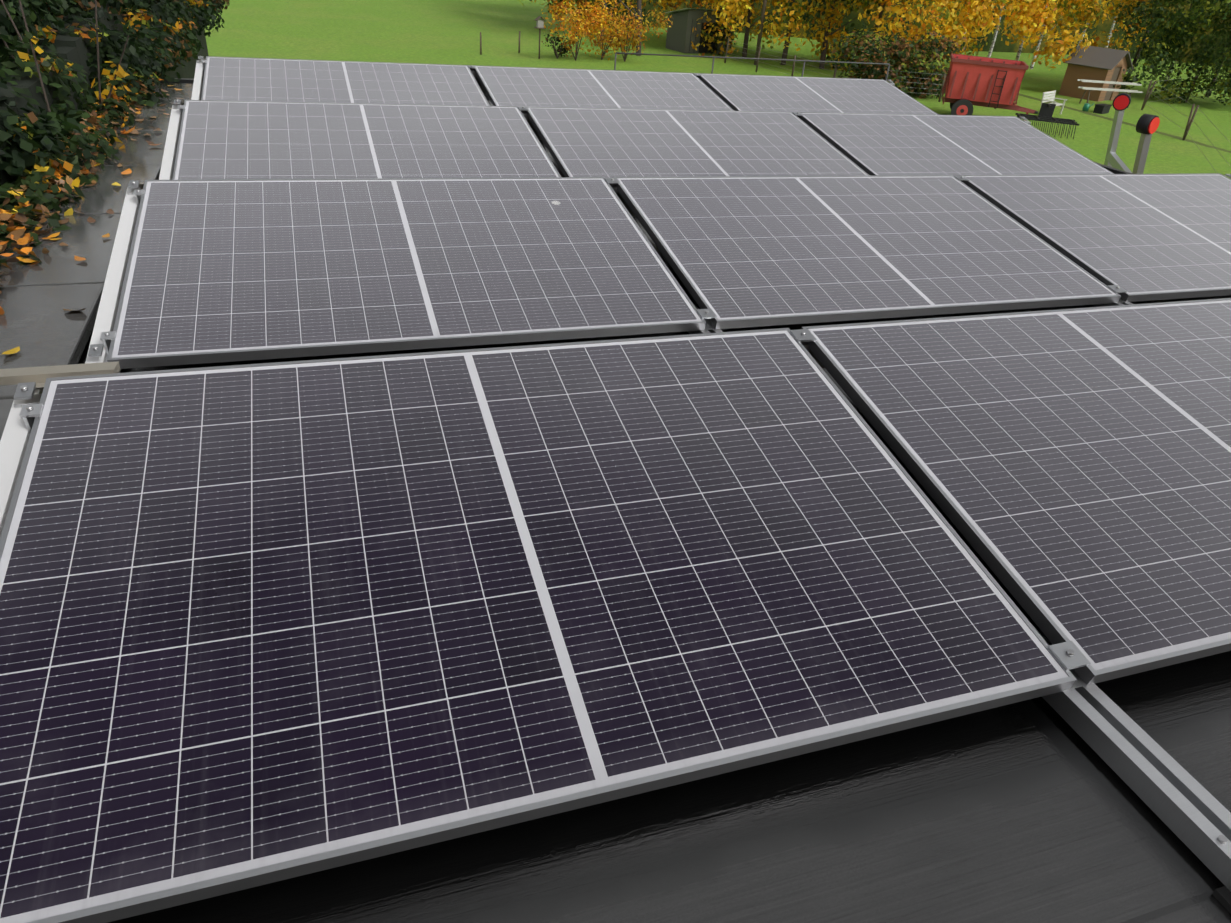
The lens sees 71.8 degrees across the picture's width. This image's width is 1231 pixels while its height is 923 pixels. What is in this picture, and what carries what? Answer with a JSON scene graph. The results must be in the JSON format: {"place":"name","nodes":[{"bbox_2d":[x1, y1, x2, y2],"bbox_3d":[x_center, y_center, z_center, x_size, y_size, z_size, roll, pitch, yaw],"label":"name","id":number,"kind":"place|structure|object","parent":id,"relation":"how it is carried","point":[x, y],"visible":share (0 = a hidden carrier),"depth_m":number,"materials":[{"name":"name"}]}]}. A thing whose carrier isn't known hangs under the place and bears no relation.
{"place":"outdoors","nodes":[
{"label":"outdoors","id":0,"kind":"place"},
{"bbox_2d":[0,78,1230,922],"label":"flat roof building","id":1,"kind":"structure","parent":0,"point":[1032,810],"depth_m":1.26,"materials":[{"name":"black"}]},
{"bbox_2d":[0,83,192,440],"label":"flat roof","id":2,"kind":"structure","parent":1,"relation":"on","point":[39,326],"depth_m":2.85,"materials":[{"name":"grey concrete"}]},
{"bbox_2d":[0,72,183,353],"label":"fallen leaves","id":3,"kind":"object","parent":2,"relation":"on","point":[19,218],"visible":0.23,"depth_m":3.25,"materials":[{"name":"orange plant"}]},
{"bbox_2d":[0,0,229,267],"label":"ivy hedge","id":4,"kind":"object","parent":1,"relation":"on","point":[162,39],"depth_m":4.50,"materials":[{"name":"green plant"}]},
{"bbox_2d":[13,8,128,89],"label":"autumn leaves","id":5,"kind":"object","parent":4,"relation":"attached to","point":[121,73],"visible":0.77,"depth_m":4.52,"materials":[{"name":"orange plant"}]},
{"bbox_2d":[0,56,1230,913],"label":"mounting rails","id":6,"kind":"object","parent":1,"relation":"on","point":[1185,806],"visible":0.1,"depth_m":1.50,"materials":[{"name":"metal"}]},
{"bbox_2d":[201,56,489,105],"bbox_3d":[-1.709,-2.378,5.467,1.722,0.031,1.134,-6,43,-18],"label":"solar panel","id":7,"kind":"object","parent":6,"relation":"on","point":[260,79],"visible":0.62,"depth_m":5.54,"materials":[{"name":"grey glass"}]},
{"bbox_2d":[172,100,560,179],"bbox_3d":[-1.201,-1.547,4.185,1.722,0.031,1.134,-6,43,-18],"label":"solar panel","id":8,"kind":"object","parent":6,"relation":"on","point":[221,139],"visible":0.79,"depth_m":4.19,"materials":[{"name":"grey glass"}]},
{"bbox_2d":[107,177,705,368],"bbox_3d":[-0.693,-0.716,2.903,1.722,0.031,1.134,-6,43,-18],"label":"solar panel","id":9,"kind":"object","parent":6,"relation":"on","point":[224,270],"visible":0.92,"depth_m":2.78,"materials":[{"name":"grey glass"}]},
{"bbox_2d":[0,328,1076,922],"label":"solar panel","id":10,"kind":"object","parent":6,"relation":"on","point":[262,624],"visible":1,"depth_m":1.45,"materials":[{"name":"black glass"}]},
{"bbox_2d":[473,65,733,110],"bbox_3d":[-0.042,-2.567,6.004,1.722,0.031,1.134,-6,43,-18],"label":"solar panel","id":11,"kind":"object","parent":6,"relation":"on","point":[538,87],"visible":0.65,"depth_m":6.08,"materials":[{"name":"grey glass"}]},
{"bbox_2d":[525,106,868,177],"bbox_3d":[0.467,-1.737,4.722,1.722,0.031,1.134,-6,43,-18],"label":"solar panel","id":12,"kind":"object","parent":6,"relation":"on","point":[603,142],"visible":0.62,"depth_m":4.73,"materials":[{"name":"grey glass"}]},
{"bbox_2d":[697,73,937,114],"bbox_3d":[1.626,-2.757,6.542,1.722,0.031,1.134,-6,43,-18],"label":"solar panel","id":13,"kind":"object","parent":6,"relation":"on","point":[735,92],"visible":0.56,"depth_m":6.62,"materials":[{"name":"grey glass"}]},
{"bbox_2d":[613,175,1120,328],"bbox_3d":[0.975,-0.906,3.440,1.722,0.031,1.134,-6,43,-18],"label":"solar panel","id":14,"kind":"object","parent":6,"relation":"on","point":[745,251],"visible":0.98,"depth_m":3.33,"materials":[{"name":"grey glass"}]},
{"bbox_2d":[798,112,1113,175],"bbox_3d":[2.134,-1.927,5.260,1.722,0.031,1.134,-6,43,-18],"label":"solar panel","id":15,"kind":"object","parent":6,"relation":"on","point":[897,144],"visible":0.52,"depth_m":5.27,"materials":[{"name":"grey glass"}]},
{"bbox_2d":[801,298,1230,684],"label":"solar panel","id":16,"kind":"object","parent":6,"relation":"on","point":[1070,470],"visible":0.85,"depth_m":2.00,"materials":[{"name":"grey glass"}]},
{"bbox_2d":[962,173,1230,301],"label":"solar panel","id":17,"kind":"object","parent":6,"relation":"on","point":[1143,237],"visible":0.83,"depth_m":3.88,"materials":[{"name":"grey glass"}]},
{"bbox_2d":[614,52,889,80],"bbox_3d":[1.220,-3.286,7.328,2.610,0.346,0.014,-6,33,-18],"label":"fence","id":18,"kind":"object","parent":1,"relation":"on","point":[714,57],"visible":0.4,"depth_m":7.20,"materials":[{"name":"grey metal"}]},
{"bbox_2d":[204,0,1230,178],"bbox_3d":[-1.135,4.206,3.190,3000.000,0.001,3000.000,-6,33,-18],"label":"lawn","id":19,"kind":"structure","parent":0,"point":[447,32],"depth_m":44.48,"materials":[{"name":"green plant"}]},
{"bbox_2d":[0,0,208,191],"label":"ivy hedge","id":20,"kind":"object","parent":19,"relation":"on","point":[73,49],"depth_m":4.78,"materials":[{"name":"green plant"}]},
{"bbox_2d":[480,31,520,54],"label":"lawn fence posts","id":21,"kind":"object","parent":19,"relation":"on","point":[481,43],"depth_m":41.72,"materials":[{"name":"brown wood"}]},
{"bbox_2d":[534,16,545,58],"bbox_3d":[-3.711,-20.750,41.646,0.500,1.867,0.420,-6,33,-18],"label":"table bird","id":22,"kind":"object","parent":19,"relation":"on","point":[539,24],"visible":0.98,"depth_m":41.27},
{"bbox_2d":[542,30,571,58],"bbox_3d":[-2.883,-20.865,42.534,1.566,1.285,1.347,-6,33,-18],"label":"shrub","id":23,"kind":"object","parent":19,"relation":"on","point":[559,46],"depth_m":42.45,"materials":[{"name":"green plant"}]},
{"bbox_2d":[541,0,607,60],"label":"orange shrub","id":24,"kind":"object","parent":19,"relation":"on","point":[582,30],"depth_m":40.91,"materials":[{"name":"orange plant"}]},
{"bbox_2d":[597,0,619,45],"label":"tree","id":25,"kind":"object","parent":19,"relation":"on","point":[605,4],"visible":0.19,"depth_m":47.97,"materials":[{"name":"brown plant"}]},
{"bbox_2d":[577,0,643,59],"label":"orange shrub","id":26,"kind":"object","parent":19,"relation":"on","point":[603,22],"depth_m":42.08,"materials":[{"name":"orange plant"}]},
{"bbox_2d":[518,0,726,20],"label":"tree foliage","id":27,"kind":"object","parent":19,"relation":"on","point":[554,4],"visible":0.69,"depth_m":53.20,"materials":[{"name":"orange plant"}]},
{"bbox_2d":[619,0,641,55],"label":"tree trunk","id":28,"kind":"object","parent":19,"relation":"on","point":[639,4],"visible":0.62,"depth_m":45.16,"materials":[{"name":"brown plant"}]},
{"bbox_2d":[591,0,672,61],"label":"orange shrub","id":29,"kind":"object","parent":19,"relation":"on","point":[634,40],"depth_m":42.52,"materials":[{"name":"orange plant"}]},
{"bbox_2d":[665,8,734,53],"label":"shed","id":30,"kind":"structure","parent":19,"relation":"on","point":[681,35],"depth_m":48.97,"materials":[{"name":"grey"}]},
{"bbox_2d":[754,0,766,64],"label":"trunk","id":31,"kind":"object","parent":19,"relation":"on","point":[760,28],"visible":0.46,"depth_m":45.64,"materials":[{"name":"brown wood"}]},
{"bbox_2d":[742,0,779,56],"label":"tree trunk","id":32,"kind":"object","parent":19,"relation":"on","point":[746,38],"visible":0.77,"depth_m":48.85,"materials":[{"name":"brown plant"}]},
{"bbox_2d":[780,0,799,64],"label":"tree trunk","id":33,"kind":"object","parent":19,"relation":"on","point":[785,52],"visible":0.35,"depth_m":46.92,"materials":[{"name":"brown plant"}]},
{"bbox_2d":[724,38,945,101],"bbox_3d":[9.203,-19.050,41.291,12.662,1.206,3.786,30,39,35],"label":"wire fence","id":34,"kind":"object","parent":19,"relation":"on","point":[834,75],"visible":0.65,"depth_m":40.48,"materials":[{"name":"grey metal"}]},
{"bbox_2d":[691,0,980,71],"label":"tree foliage","id":35,"kind":"object","parent":19,"relation":"on","point":[824,10],"visible":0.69,"depth_m":45.56,"materials":[{"name":"orange plant"}]},
{"bbox_2d":[819,0,861,68],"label":"tree trunk","id":36,"kind":"object","parent":19,"relation":"on","point":[823,57],"visible":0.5,"depth_m":46.51,"materials":[{"name":"brown plant"}]},
{"bbox_2d":[872,0,914,40],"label":"tree trunk","id":37,"kind":"object","parent":19,"relation":"on","point":[879,17],"visible":0.19,"depth_m":45.59,"materials":[{"name":"brown plant"}]},
{"bbox_2d":[827,28,968,99],"bbox_3d":[12.648,-18.304,39.344,7.265,3.266,3.680,-6,33,-18],"label":"hedge","id":38,"kind":"object","parent":19,"relation":"on","point":[866,50],"visible":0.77,"depth_m":38.65,"materials":[{"name":"green plant"}]},
{"bbox_2d":[942,53,1037,120],"bbox_3d":[15.374,-15.088,34.672,3.851,2.265,2.360,13,32,13],"label":"trailer","id":39,"kind":"object","parent":19,"relation":"on","point":[971,81],"visible":0.94,"depth_m":33.92,"materials":[{"name":"paint"}]},
{"bbox_2d":[987,3,1005,57],"bbox_3d":[24.915,-29.814,53.294,3.929,9.224,2.346,11,32,10],"label":"birch trunk","id":40,"kind":"object","parent":19,"relation":"on","point":[992,44],"visible":0.46,"depth_m":55.17,"materials":[{"name":"white plant"}]},
{"bbox_2d":[1015,36,1024,60],"bbox_3d":[25.126,-29.098,50.060,3.770,11.399,1.854,-40,53,-49],"label":"birch trunk","id":41,"kind":"object","parent":19,"relation":"on","point":[1019,52],"visible":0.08,"depth_m":52.17,"materials":[{"name":"white plant"}]},
{"bbox_2d":[1029,5,1057,68],"bbox_3d":[28.048,-30.367,53.498,3.265,10.391,3.943,-6,33,-18],"label":"birch trunk","id":42,"kind":"object","parent":19,"relation":"on","point":[1038,43],"visible":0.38,"depth_m":55.04,"materials":[{"name":"white plant"}]},
{"bbox_2d":[1015,103,1078,138],"bbox_3d":[16.797,-13.322,33.140,2.200,1.032,1.194,12,32,12],"label":"spring tine harrow","id":43,"kind":"object","parent":19,"relation":"on","point":[1046,111],"visible":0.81,"depth_m":33.27,"materials":[{"name":"grey metal"}]},
{"bbox_2d":[1040,90,1066,114],"bbox_3d":[19.538,-15.989,37.990,0.654,0.926,1.500,29,39,34],"label":"chair","id":44,"kind":"object","parent":19,"relation":"on","point":[1052,95],"visible":0.71,"depth_m":38.09,"materials":[{"name":"white plastic"}]},
{"bbox_2d":[1075,3,1096,46],"bbox_3d":[32.975,-32.527,57.119,2.836,10.984,2.473,-6,33,-18],"label":"birch trunk","id":45,"kind":"object","parent":19,"relation":"on","point":[1082,34],"visible":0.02,"depth_m":59.35,"materials":[{"name":"white plant"}]},
{"bbox_2d":[1058,45,1132,101],"bbox_3d":[24.933,-20.190,44.183,2.465,2.370,2.540,-20,39,-34],"label":"wooden cabin","id":46,"kind":"object","parent":19,"relation":"on","point":[1100,63],"visible":0.75,"depth_m":43.62,"materials":[{"name":"brown wood"}]},
{"bbox_2d":[1093,103,1111,113],"bbox_3d":[22.811,-16.534,39.869,0.840,0.360,0.440,-22,40,-36],"label":"dark crate","id":47,"kind":"object","parent":19,"relation":"on","point":[1102,108],"visible":1,"depth_m":39.67,"materials":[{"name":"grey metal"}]},
{"bbox_2d":[1077,79,1141,107],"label":"white ladders on trestles","id":48,"kind":"object","parent":19,"relation":"on","point":[1109,89],"visible":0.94,"depth_m":41.80,"materials":[{"name":"grey wood"}]},
{"bbox_2d":[1105,0,1121,46],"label":"birch trunk","id":49,"kind":"object","parent":19,"relation":"on","point":[1112,26],"visible":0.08,"depth_m":58.03,"materials":[{"name":"white plant"}]},
{"bbox_2d":[1104,93,1159,173],"bbox_3d":[4.417,-0.736,7.634,1.365,4.543,1.957,14,33,14],"label":"panel hoist with red lamps","id":50,"kind":"object","parent":19,"relation":"on","point":[1147,125],"visible":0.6,"depth_m":6.62,"materials":[{"name":"metal"}]},
{"bbox_2d":[1124,1,1157,86],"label":"conifer trunk","id":51,"kind":"object","parent":19,"relation":"on","point":[1137,53],"visible":0.4,"depth_m":49.05,"materials":[{"name":"brown plant"}]},
{"bbox_2d":[1113,0,1230,105],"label":"tree foliage","id":52,"kind":"object","parent":19,"relation":"on","point":[1166,51],"visible":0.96,"depth_m":44.19,"materials":[{"name":"green plant"}]},
{"bbox_2d":[1141,75,1230,170],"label":"wire fence","id":53,"kind":"object","parent":19,"relation":"on","point":[1189,123],"visible":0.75,"depth_m":35.81,"materials":[{"name":"grey wood"}]},
{"bbox_2d":[1161,2,1230,89],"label":"conifer trunk","id":54,"kind":"object","parent":19,"relation":"on","point":[1185,54],"visible":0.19,"depth_m":49.08,"materials":[{"name":"brown plant"}]},
{"bbox_2d":[1205,41,1230,97],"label":"conifer trunk","id":55,"kind":"object","parent":19,"relation":"on","point":[1206,94],"visible":0.08,"depth_m":48.45,"materials":[{"name":"brown plant"}]},
{"bbox_2d":[577,0,1230,66],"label":"woodland backdrop","id":56,"kind":"structure","parent":0,"point":[1001,46],"depth_m":64.13,"materials":[{"name":"orange plant"}]},
{"bbox_2d":[1082,103,1093,110],"bbox_3d":[22.265,-16.715,40.095,0.621,0.353,0.260,-6,33,-18],"label":"watering can","id":57,"kind":"object","parent":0,"point":[1086,106],"visible":1,"depth_m":40.01,"materials":[{"name":"green plastic"}]},
{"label":"birch trunk","id":58,"kind":"object","parent":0,"visible":0},
{"bbox_2d":[906,0,1155,69],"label":"tree","id":59,"kind":"object","parent":58,"relation":"attached to","point":[1024,11],"visible":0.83,"depth_m":42.83,"materials":[{"name":"yellow plant"}]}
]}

